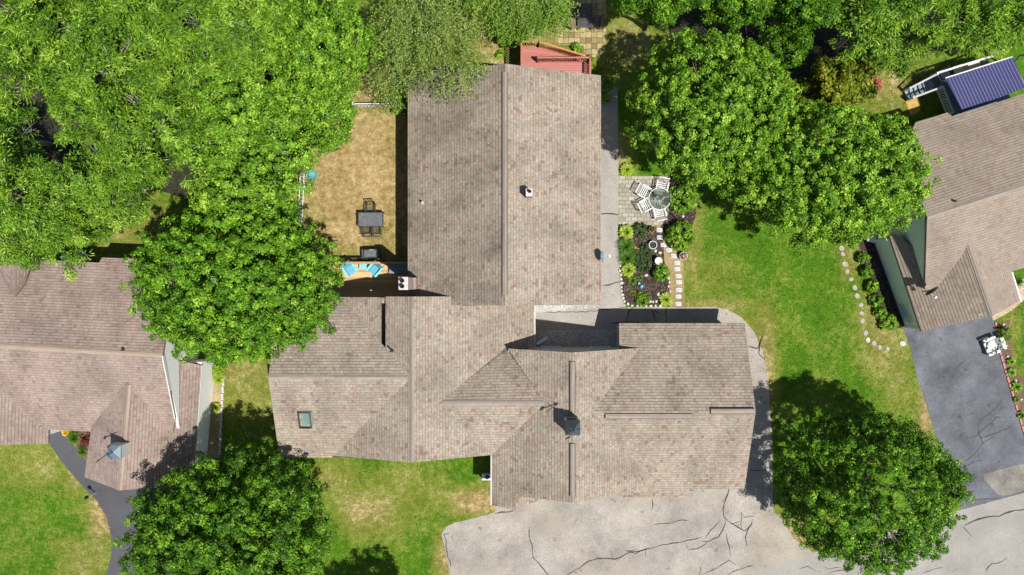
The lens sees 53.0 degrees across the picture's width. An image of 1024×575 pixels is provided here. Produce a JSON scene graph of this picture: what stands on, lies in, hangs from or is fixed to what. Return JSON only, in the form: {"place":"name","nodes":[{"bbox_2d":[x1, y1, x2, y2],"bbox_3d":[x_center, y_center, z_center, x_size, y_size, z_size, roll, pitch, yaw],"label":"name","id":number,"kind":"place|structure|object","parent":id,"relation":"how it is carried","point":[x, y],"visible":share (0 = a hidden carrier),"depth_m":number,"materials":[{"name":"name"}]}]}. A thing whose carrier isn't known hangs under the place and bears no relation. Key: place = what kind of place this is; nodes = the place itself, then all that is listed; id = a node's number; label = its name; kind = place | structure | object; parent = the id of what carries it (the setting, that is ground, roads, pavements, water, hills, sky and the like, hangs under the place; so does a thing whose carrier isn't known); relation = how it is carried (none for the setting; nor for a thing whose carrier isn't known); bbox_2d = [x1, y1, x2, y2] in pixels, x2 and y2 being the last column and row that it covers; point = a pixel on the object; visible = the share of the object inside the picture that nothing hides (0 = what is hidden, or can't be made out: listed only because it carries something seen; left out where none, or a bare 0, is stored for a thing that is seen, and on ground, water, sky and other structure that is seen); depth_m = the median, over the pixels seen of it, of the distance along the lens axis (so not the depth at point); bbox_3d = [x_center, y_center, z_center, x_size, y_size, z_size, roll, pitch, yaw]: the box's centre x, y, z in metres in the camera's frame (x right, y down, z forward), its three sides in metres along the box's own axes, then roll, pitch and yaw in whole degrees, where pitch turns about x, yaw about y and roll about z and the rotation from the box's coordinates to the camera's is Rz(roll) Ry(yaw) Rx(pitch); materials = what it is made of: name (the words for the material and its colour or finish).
{"place":"outdoors","nodes":[
{"label":"outdoors","id":0,"kind":"place"},
{"bbox_2d":[0,258,213,489],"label":"house","id":1,"kind":"structure","parent":0,"point":[83,352],"depth_m":52.01,"materials":[{"name":"beige"}]},
{"bbox_2d":[50,431,177,574],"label":"dark path","id":2,"kind":"structure","parent":0,"point":[115,508],"depth_m":56.99,"materials":[{"name":"asphalt"}]},
{"bbox_2d":[0,0,344,242],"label":"woodland floor","id":3,"kind":"structure","parent":0,"point":[47,126],"depth_m":56.99,"materials":[{"name":"soil"}]},
{"bbox_2d":[0,102,52,165],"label":"ash tree","id":4,"kind":"object","parent":3,"relation":"on","point":[18,118],"visible":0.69,"depth_m":51.71,"materials":[{"name":"green plant"}]},
{"bbox_2d":[0,0,155,143],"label":"ash tree","id":5,"kind":"object","parent":3,"relation":"on","point":[23,18],"visible":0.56,"depth_m":45.77,"materials":[{"name":"green plant"}]},
{"bbox_2d":[3,0,182,164],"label":"ash tree","id":6,"kind":"object","parent":3,"relation":"on","point":[93,49],"visible":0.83,"depth_m":44.24,"materials":[{"name":"green plant"}]},
{"bbox_2d":[78,0,199,67],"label":"ash tree","id":7,"kind":"object","parent":3,"relation":"on","point":[115,22],"visible":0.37,"depth_m":44.36,"materials":[{"name":"green plant"}]},
{"bbox_2d":[59,27,258,196],"bbox_3d":[-16.351,-8.300,49.961,8.398,14.129,6.477,39,90,0],"label":"ash tree","id":8,"kind":"object","parent":3,"relation":"on","point":[171,108],"visible":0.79,"depth_m":45.18,"materials":[{"name":"green plant"}]},
{"bbox_2d":[110,0,277,101],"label":"ash tree","id":9,"kind":"object","parent":3,"relation":"on","point":[189,70],"visible":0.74,"depth_m":45.17,"materials":[{"name":"green plant"}]},
{"bbox_2d":[186,167,280,237],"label":"maple tree","id":10,"kind":"object","parent":3,"relation":"on","point":[207,201],"visible":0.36,"depth_m":48.87,"materials":[{"name":"green plant"}]},
{"bbox_2d":[165,41,338,241],"bbox_3d":[-12.091,-7.509,50.376,8.254,13.292,7.492,45,90,0],"label":"maple tree","id":11,"kind":"object","parent":3,"relation":"on","point":[243,130],"visible":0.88,"depth_m":46.59,"materials":[{"name":"green plant"}]},
{"bbox_2d":[208,0,308,85],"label":"ash tree","id":12,"kind":"object","parent":3,"relation":"on","point":[273,9],"visible":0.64,"depth_m":45.60,"materials":[{"name":"green plant"}]},
{"bbox_2d":[260,71,358,152],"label":"maple tree","id":13,"kind":"object","parent":3,"relation":"on","point":[345,111],"visible":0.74,"depth_m":47.88,"materials":[{"name":"green plant"}]},
{"bbox_2d":[0,0,1023,574],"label":"lawn","id":14,"kind":"structure","parent":0,"point":[626,70],"depth_m":57.00,"materials":[{"name":"plant"}]},
{"bbox_2d":[0,228,69,272],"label":"ash tree","id":15,"kind":"object","parent":14,"relation":"on","point":[33,259],"visible":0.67,"depth_m":49.03,"materials":[{"name":"green plant"}]},
{"bbox_2d":[0,133,113,281],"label":"ash tree","id":16,"kind":"object","parent":14,"relation":"on","point":[20,218],"visible":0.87,"depth_m":47.52,"materials":[{"name":"green plant"}]},
{"bbox_2d":[72,431,90,458],"bbox_3d":[-23.841,8.739,56.984,1.136,0.001,1.704,0,90,0],"label":"entry bed","id":17,"kind":"object","parent":14,"relation":"on","point":[83,434],"visible":0.4,"depth_m":56.98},
{"bbox_2d":[65,431,79,444],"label":"daylily","id":18,"kind":"object","parent":17,"relation":"on","point":[72,437],"visible":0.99,"depth_m":56.66,"materials":[{"name":"green plant"}]},
{"bbox_2d":[48,212,123,246],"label":"ash tree","id":19,"kind":"object","parent":14,"relation":"on","point":[104,231],"visible":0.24,"depth_m":50.89,"materials":[{"name":"green plant"}]},
{"bbox_2d":[26,124,168,233],"bbox_3d":[-18.852,-5.219,50.699,5.393,12.650,5.417,0,90,0],"label":"ash tree","id":20,"kind":"object","parent":14,"relation":"on","point":[97,182],"visible":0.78,"depth_m":47.68,"materials":[{"name":"green plant"}]},
{"bbox_2d":[207,368,222,457],"bbox_3d":[-16.489,6.750,56.986,0.840,0.001,5.503,3,90,0],"label":"house bed","id":21,"kind":"object","parent":14,"relation":"on","point":[213,439],"visible":0.5,"depth_m":56.99,"materials":[{"name":"soil"}]},
{"bbox_2d":[211,363,226,377],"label":"shrub","id":22,"kind":"object","parent":21,"relation":"on","point":[221,373],"visible":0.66,"depth_m":56.57,"materials":[{"name":"green plant"}]},
{"bbox_2d":[111,442,339,574],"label":"maple tree","id":23,"kind":"object","parent":14,"relation":"on","point":[197,549],"visible":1,"depth_m":48.49,"materials":[{"name":"green plant"}]},
{"bbox_2d":[119,200,345,372],"bbox_3d":[-13.633,-0.056,51.410,10.912,11.226,8.391,0,90,0],"label":"maple tree","id":24,"kind":"object","parent":14,"relation":"on","point":[232,288],"visible":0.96,"depth_m":48.07,"materials":[{"name":"green plant"}]},
{"bbox_2d":[298,158,304,224],"bbox_3d":[-11.557,-5.432,56.398,0.160,1.205,3.982,2,90,0],"label":"picket fence","id":25,"kind":"object","parent":14,"relation":"on","point":[302,201],"visible":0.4,"depth_m":56.59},
{"bbox_2d":[259,0,390,119],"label":"maple tree","id":26,"kind":"object","parent":14,"relation":"on","point":[298,51],"visible":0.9,"depth_m":46.37,"materials":[{"name":"green plant"}]},
{"bbox_2d":[311,240,407,297],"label":"deck","id":27,"kind":"structure","parent":14,"relation":"on","point":[366,283],"depth_m":56.28,"materials":[{"name":"brown wood"}]},
{"bbox_2d":[340,259,357,277],"bbox_3d":[-8.870,-1.065,55.848,0.704,0.891,0.828,-34,90,0],"label":"adirondack chair","id":28,"kind":"object","parent":27,"relation":"on","point":[347,272],"visible":0.87,"depth_m":55.93,"materials":[{"name":"teal paint"}]},
{"bbox_2d":[366,260,384,277],"bbox_3d":[-7.411,-1.059,55.848,0.704,0.891,0.828,40,90,0],"label":"adirondack chair","id":29,"kind":"object","parent":27,"relation":"on","point":[373,270],"visible":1,"depth_m":55.95,"materials":[{"name":"teal paint"}]},
{"bbox_2d":[389,264,407,273],"bbox_3d":[-6.138,-1.027,56.063,1.120,0.430,0.540,0,90,0],"label":"deck box","id":30,"kind":"object","parent":27,"relation":"on","point":[398,268],"visible":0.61,"depth_m":55.85,"materials":[{"name":"blue plastic"}]},
{"bbox_2d":[361,248,380,258],"bbox_3d":[-7.750,-1.864,56.450,0.998,1.100,0.519,-3,90,0],"label":"grill","id":31,"kind":"object","parent":14,"relation":"on","point":[370,253],"visible":1,"depth_m":55.95,"materials":[{"name":"grey metal"}]},
{"bbox_2d":[358,212,384,227],"bbox_3d":[-7.750,-3.727,56.629,1.400,0.748,0.885,0,90,0],"label":"patio table","id":32,"kind":"object","parent":14,"relation":"on","point":[370,219],"visible":1,"depth_m":56.26,"materials":[{"name":"grey metal"}]},
{"bbox_2d":[352,102,397,106],"bbox_3d":[-7.341,-10.011,56.398,2.751,1.205,0.160,-1,90,0],"label":"picket fence","id":33,"kind":"object","parent":14,"relation":"on","point":[355,104],"visible":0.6,"depth_m":56.15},
{"bbox_2d":[359,11,433,120],"bbox_3d":[-5.904,-11.563,53.661,4.079,6.728,5.770,0,90,0],"label":"tree","id":34,"kind":"object","parent":14,"relation":"on","point":[402,75],"visible":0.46,"depth_m":52.15,"materials":[{"name":"green plant"}]},
{"bbox_2d":[390,78,407,114],"bbox_3d":[-6.057,-10.394,55.896,1.178,2.244,2.015,0,90,0],"label":"bush","id":35,"kind":"object","parent":14,"relation":"on","point":[402,101],"visible":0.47,"depth_m":55.41,"materials":[{"name":"green plant"}]},
{"bbox_2d":[363,0,490,82],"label":"birch tree","id":36,"kind":"object","parent":14,"relation":"on","point":[460,31],"visible":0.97,"depth_m":48.13,"materials":[{"name":"green plant"}]},
{"bbox_2d":[401,21,500,110],"bbox_3d":[-3.034,-10.856,52.570,4.177,8.887,4.512,33,90,0],"label":"birch tree","id":37,"kind":"object","parent":14,"relation":"on","point":[464,70],"visible":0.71,"depth_m":49.55,"materials":[{"name":"green plant"}]},
{"bbox_2d":[495,16,527,47],"bbox_3d":[-0.014,-14.021,55.967,1.994,2.109,1.923,0,90,0],"label":"bush","id":38,"kind":"object","parent":14,"relation":"on","point":[512,44],"visible":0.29,"depth_m":55.68,"materials":[{"name":"green plant"}]},
{"bbox_2d":[440,0,582,48],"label":"birch tree","id":39,"kind":"object","parent":14,"relation":"on","point":[498,14],"visible":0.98,"depth_m":48.78,"materials":[{"name":"green plant"}]},
{"bbox_2d":[268,64,755,509],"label":"house","id":40,"kind":"structure","parent":14,"relation":"on","point":[446,358],"depth_m":51.89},
{"bbox_2d":[520,41,590,73],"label":"deck","id":41,"kind":"structure","parent":14,"relation":"on","point":[547,57],"depth_m":54.90,"materials":[{"name":"wood"}]},
{"bbox_2d":[535,82,626,313],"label":"walkway","id":42,"kind":"structure","parent":14,"relation":"on","point":[611,296],"depth_m":56.98,"materials":[{"name":"concrete"}]},
{"bbox_2d":[536,305,598,311],"bbox_3d":[3.159,1.114,56.979,3.688,0.001,0.500,-1,90,0],"label":"gravel bed","id":43,"kind":"object","parent":42,"relation":"on","point":[544,308],"visible":0.83,"depth_m":56.98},
{"bbox_2d":[601,91,611,103],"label":"shrub","id":44,"kind":"object","parent":42,"relation":"on","point":[605,98],"visible":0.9,"depth_m":56.13,"materials":[{"name":"green plant"}]},
{"bbox_2d":[601,74,614,91],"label":"shrub","id":45,"kind":"object","parent":42,"relation":"on","point":[607,79],"visible":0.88,"depth_m":55.68,"materials":[{"name":"green plant"}]},
{"bbox_2d":[620,162,634,176],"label":"hosta","id":46,"kind":"object","parent":14,"relation":"on","point":[627,169],"visible":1,"depth_m":56.68,"materials":[{"name":"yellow plant"}]},
{"bbox_2d":[619,224,668,306],"bbox_3d":[7.318,-1.227,56.976,2.818,0.001,4.591,0,90,0],"label":"mulch bed","id":47,"kind":"object","parent":14,"relation":"on","point":[652,287],"visible":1,"depth_m":56.98,"materials":[{"name":"soil"}]},
{"bbox_2d":[615,237,635,253],"bbox_3d":[6.280,-2.271,56.737,1.199,0.505,1.071,26,90,0],"label":"daylily","id":48,"kind":"object","parent":47,"relation":"on","point":[624,245],"visible":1,"depth_m":56.67,"materials":[{"name":"green plant"}]},
{"bbox_2d":[618,224,633,238],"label":"hosta","id":49,"kind":"object","parent":47,"relation":"on","point":[626,231],"visible":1,"depth_m":56.69,"materials":[{"name":"yellow plant"}]},
{"bbox_2d":[617,249,635,265],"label":"daylily","id":50,"kind":"object","parent":47,"relation":"on","point":[624,257],"visible":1,"depth_m":56.66,"materials":[{"name":"green plant"}]},
{"bbox_2d":[621,263,635,277],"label":"hosta","id":51,"kind":"object","parent":47,"relation":"on","point":[628,270],"visible":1,"depth_m":56.68,"materials":[{"name":"yellow plant"}]},
{"bbox_2d":[627,248,642,264],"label":"ground plant","id":52,"kind":"object","parent":47,"relation":"on","point":[637,256],"visible":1,"depth_m":56.72,"materials":[{"name":"green plant"}]},
{"bbox_2d":[632,222,647,237],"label":"shrub","id":53,"kind":"object","parent":47,"relation":"on","point":[636,228],"visible":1,"depth_m":56.64,"materials":[{"name":"green plant"}]},
{"bbox_2d":[634,292,650,306],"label":"shrub","id":54,"kind":"object","parent":47,"relation":"on","point":[643,298],"visible":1,"depth_m":56.64,"materials":[{"name":"green plant"}]},
{"bbox_2d":[634,255,651,271],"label":"ground plant","id":55,"kind":"object","parent":47,"relation":"on","point":[645,260],"visible":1,"depth_m":56.74,"materials":[{"name":"green plant"}]},
{"bbox_2d":[639,243,652,255],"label":"ground plant","id":56,"kind":"object","parent":47,"relation":"on","point":[646,248],"visible":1,"depth_m":56.74,"materials":[{"name":"green plant"}]},
{"bbox_2d":[652,263,669,281],"bbox_3d":[8.219,-0.799,56.475,0.948,1.088,0.998,28,90,0],"label":"round shrub","id":57,"kind":"object","parent":47,"relation":"on","point":[665,270],"visible":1,"depth_m":56.24,"materials":[{"name":"green plant"}]},
{"bbox_2d":[658,292,672,306],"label":"hosta","id":58,"kind":"object","parent":47,"relation":"on","point":[665,299],"visible":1,"depth_m":56.72,"materials":[{"name":"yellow plant"}]},
{"bbox_2d":[611,0,697,30],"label":"maple tree","id":59,"kind":"object","parent":14,"relation":"on","point":[668,12],"visible":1,"depth_m":47.98,"materials":[{"name":"green plant"}]},
{"bbox_2d":[656,226,684,306],"bbox_3d":[8.961,-1.199,56.990,1.142,0.001,4.683,-10,90,0],"label":"soil strip","id":60,"kind":"object","parent":14,"relation":"on","point":[669,264],"visible":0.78,"depth_m":56.99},
{"bbox_2d":[660,180,695,242],"bbox_3d":[9.287,-4.066,56.975,1.812,0.001,3.547,11,90,0],"label":"patio mulch bed","id":61,"kind":"object","parent":14,"relation":"on","point":[672,216],"visible":0.5,"depth_m":56.98,"materials":[{"name":"soil"}]},
{"bbox_2d":[665,220,695,250],"bbox_3d":[9.268,-2.848,56.328,1.687,1.394,1.613,-37,90,0],"label":"round shrub","id":62,"kind":"object","parent":61,"relation":"on","point":[677,228],"visible":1,"depth_m":56.01,"materials":[{"name":"green plant"}]},
{"bbox_2d":[667,184,697,214],"bbox_3d":[9.355,-4.841,56.356,1.704,1.333,1.697,0,90,0],"label":"round shrub","id":63,"kind":"object","parent":61,"relation":"on","point":[691,192],"visible":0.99,"depth_m":56.07,"materials":[{"name":"green plant"}]},
{"bbox_2d":[624,26,807,190],"bbox_3d":[9.930,-8.682,51.198,8.729,11.666,7.679,0,90,0],"label":"maple tree","id":64,"kind":"object","parent":14,"relation":"on","point":[707,164],"visible":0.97,"depth_m":47.84,"materials":[{"name":"green plant"}]},
{"bbox_2d":[713,99,942,256],"bbox_3d":[15.212,-5.416,51.347,11.065,11.378,7.774,0,90,0],"label":"maple tree","id":65,"kind":"object","parent":14,"relation":"on","point":[879,204],"visible":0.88,"depth_m":48.34,"materials":[{"name":"green plant"}]},
{"bbox_2d":[770,409,976,574],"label":"maple tree","id":66,"kind":"object","parent":14,"relation":"on","point":[935,465],"visible":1,"depth_m":49.19,"materials":[{"name":"green plant"}]},
{"bbox_2d":[859,240,902,329],"bbox_3d":[20.331,-0.209,56.986,1.118,0.001,5.441,-18,90,0],"label":"wall bed","id":67,"kind":"object","parent":14,"relation":"on","point":[873,263],"visible":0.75,"depth_m":56.99,"materials":[{"name":"soil"}]},
{"bbox_2d":[855,252,871,263],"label":"bed shrub","id":68,"kind":"object","parent":67,"relation":"on","point":[861,258],"visible":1,"depth_m":56.39,"materials":[{"name":"green plant"}]},
{"bbox_2d":[860,265,874,278],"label":"bed shrub","id":69,"kind":"object","parent":67,"relation":"on","point":[868,271],"visible":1,"depth_m":56.37,"materials":[{"name":"green plant"}]},
{"bbox_2d":[864,279,878,292],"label":"bed shrub","id":70,"kind":"object","parent":67,"relation":"on","point":[874,283],"visible":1,"depth_m":56.46,"materials":[{"name":"green plant"}]},
{"bbox_2d":[869,294,883,307],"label":"bed shrub","id":71,"kind":"object","parent":67,"relation":"on","point":[879,299],"visible":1,"depth_m":56.52,"materials":[{"name":"green plant"}]},
{"bbox_2d":[874,306,887,318],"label":"bed shrub","id":72,"kind":"object","parent":67,"relation":"on","point":[880,310],"visible":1,"depth_m":56.41,"materials":[{"name":"green plant"}]},
{"bbox_2d":[879,313,898,330],"bbox_3d":[20.768,1.899,56.592,1.068,0.861,1.042,0,90,0],"label":"bed shrub","id":73,"kind":"object","parent":67,"relation":"on","point":[886,325],"visible":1,"depth_m":56.37,"materials":[{"name":"green plant"}]},
{"bbox_2d":[906,98,920,115],"bbox_3d":[22.261,-10.034,56.970,0.647,0.001,0.862,-18,90,0],"label":"deck pad","id":74,"kind":"object","parent":14,"relation":"on","point":[913,104],"visible":1,"depth_m":56.97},
{"bbox_2d":[872,94,1023,330],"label":"house","id":75,"kind":"structure","parent":14,"relation":"on","point":[960,245],"depth_m":52.22,"materials":[{"name":"brown"}]},
{"bbox_2d":[945,56,1023,111],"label":"awning","id":76,"kind":"object","parent":75,"relation":"attached to","point":[976,87],"visible":1,"depth_m":54.02,"materials":[{"name":"metal"}]},
{"bbox_2d":[903,54,1010,115],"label":"deck","id":77,"kind":"structure","parent":14,"relation":"on","point":[945,95],"depth_m":55.90,"materials":[{"name":"white"}]},
{"bbox_2d":[954,58,980,73],"bbox_3d":[24.524,-11.842,55.535,1.300,0.769,0.560,-17,90,0],"label":"lounge chair","id":78,"kind":"object","parent":77,"relation":"on","point":[967,67],"visible":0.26,"depth_m":55.25,"materials":[{"name":"beige plastic"}]},
{"bbox_2d":[930,5,1023,59],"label":"ash tree","id":79,"kind":"object","parent":14,"relation":"on","point":[969,47],"visible":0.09,"depth_m":51.45,"materials":[{"name":"green plant"}]},
{"bbox_2d":[997,320,1023,425],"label":"driveway bed","id":80,"kind":"object","parent":14,"relation":"on","point":[1020,394],"visible":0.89,"depth_m":56.99,"materials":[{"name":"soil"}]},
{"bbox_2d":[997,326,1012,340],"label":"round shrub","id":81,"kind":"object","parent":80,"relation":"on","point":[1007,329],"visible":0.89,"depth_m":56.31,"materials":[{"name":"green plant"}]},
{"bbox_2d":[535,308,624,329],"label":"courtyard","id":82,"kind":"structure","parent":0,"point":[600,319],"depth_m":56.99,"materials":[{"name":"concrete"}]},
{"bbox_2d":[535,330,615,346],"bbox_3d":[3.580,2.841,56.979,4.886,0.001,1.000,0,90,0],"label":"dark gravel bed","id":83,"kind":"object","parent":82,"relation":"on","point":[575,338],"visible":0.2,"depth_m":56.98,"materials":[{"name":"gravel"}]},
{"bbox_2d":[555,0,605,56],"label":"slab patio","id":84,"kind":"structure","parent":0,"point":[593,41],"depth_m":56.99,"materials":[{"name":"stone"}]},
{"bbox_2d":[577,4,591,29],"bbox_3d":[4.000,-14.886,56.627,0.810,0.753,1.280,0,90,0],"label":"patio table","id":85,"kind":"object","parent":84,"relation":"on","point":[585,15],"visible":0.94,"depth_m":56.26,"materials":[{"name":"grey metal"}]},
{"bbox_2d":[590,15,602,28],"bbox_3d":[4.641,-14.612,56.560,0.651,0.880,0.680,2,90,0],"label":"wicker chair","id":86,"kind":"object","parent":84,"relation":"on","point":[597,22],"visible":0.98,"depth_m":56.50,"materials":[{"name":"black wicker"}]},
{"bbox_2d":[442,307,798,574],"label":"driveway","id":87,"kind":"structure","parent":0,"point":[705,532],"depth_m":56.99,"materials":[{"name":"concrete"}]},
{"bbox_2d":[750,510,814,569],"bbox_3d":[14.711,13.760,56.983,3.572,0.001,2.988,-15,90,0],"label":"driveway edge","id":88,"kind":"object","parent":87,"relation":"on","point":[772,542],"visible":1,"depth_m":56.98,"materials":[{"name":"concrete"}]},
{"bbox_2d":[618,176,669,225],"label":"paver patio","id":89,"kind":"structure","parent":0,"point":[629,212],"depth_m":56.98,"materials":[{"name":"stone"}]},
{"bbox_2d":[652,206,666,221],"bbox_3d":[8.133,-4.045,56.552,0.680,0.904,0.783,-12,90,0],"label":"garden chair","id":90,"kind":"object","parent":89,"relation":"on","point":[664,213],"visible":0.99,"depth_m":56.52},
{"bbox_2d":[648,187,670,209],"bbox_3d":[8.091,-4.864,56.635,1.256,0.759,1.256,0,90,0],"label":"garden table","id":91,"kind":"object","parent":89,"relation":"on","point":[656,198],"visible":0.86,"depth_m":56.27,"materials":[{"name":"clear glass"}]},
{"bbox_2d":[654,176,669,192],"bbox_3d":[8.270,-5.637,56.552,0.680,0.904,0.783,12,90,0],"label":"garden chair","id":92,"kind":"object","parent":89,"relation":"on","point":[667,182],"visible":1,"depth_m":56.47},
{"bbox_2d":[668,0,1016,121],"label":"shaded floor","id":93,"kind":"structure","parent":0,"point":[820,44],"depth_m":56.99,"materials":[{"name":"plant"}]},
{"bbox_2d":[696,0,785,35],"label":"maple tree","id":94,"kind":"object","parent":93,"relation":"on","point":[739,13],"visible":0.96,"depth_m":47.90,"materials":[{"name":"green plant"}]},
{"bbox_2d":[743,21,814,68],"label":"maple tree","id":95,"kind":"object","parent":93,"relation":"on","point":[776,47],"visible":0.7,"depth_m":51.31,"materials":[{"name":"green plant"}]},
{"bbox_2d":[763,0,844,35],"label":"maple tree","id":96,"kind":"object","parent":93,"relation":"on","point":[810,14],"visible":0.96,"depth_m":46.83,"materials":[{"name":"green plant"}]},
{"bbox_2d":[791,48,881,127],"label":"tree","id":97,"kind":"object","parent":93,"relation":"on","point":[848,83],"visible":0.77,"depth_m":51.26,"materials":[{"name":"yellow plant"}]},
{"bbox_2d":[844,22,931,82],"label":"ash tree","id":98,"kind":"object","parent":93,"relation":"on","point":[903,62],"visible":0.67,"depth_m":50.27,"materials":[{"name":"green plant"}]},
{"bbox_2d":[826,0,954,65],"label":"ash tree","id":99,"kind":"object","parent":93,"relation":"on","point":[878,17],"visible":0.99,"depth_m":46.97,"materials":[{"name":"green plant"}]},
{"bbox_2d":[887,0,1015,48],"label":"ash tree","id":100,"kind":"object","parent":93,"relation":"on","point":[966,9],"visible":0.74,"depth_m":46.99,"materials":[{"name":"green plant"}]},
{"bbox_2d":[947,0,1023,52],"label":"ash tree","id":101,"kind":"object","parent":93,"relation":"on","point":[1016,26],"visible":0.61,"depth_m":47.64,"materials":[{"name":"green plant"}]},
{"bbox_2d":[755,493,1023,574],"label":"road","id":102,"kind":"structure","parent":0,"point":[987,538],"depth_m":56.99,"materials":[{"name":"concrete"}]},
{"bbox_2d":[903,316,1023,509],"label":"neighbour driveway","id":103,"kind":"structure","parent":0,"point":[965,390],"depth_m":56.99,"materials":[{"name":"asphalt"}]},
{"bbox_2d":[979,336,1006,355],"bbox_3d":[26.487,3.178,56.510,0.946,0.980,0.960,-22,90,0],"label":"flowering shrub","id":104,"kind":"object","parent":103,"relation":"on","point":[999,343],"visible":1,"depth_m":56.41,"materials":[{"name":"white plant"}]},
{"bbox_2d":[983,464,1023,494],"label":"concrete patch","id":105,"kind":"object","parent":103,"relation":"on","point":[1008,481],"visible":1,"depth_m":56.98,"materials":[{"name":"concrete"}]},
{"bbox_2d":[992,279,1023,319],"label":"paver path","id":106,"kind":"structure","parent":0,"point":[1006,310],"depth_m":56.98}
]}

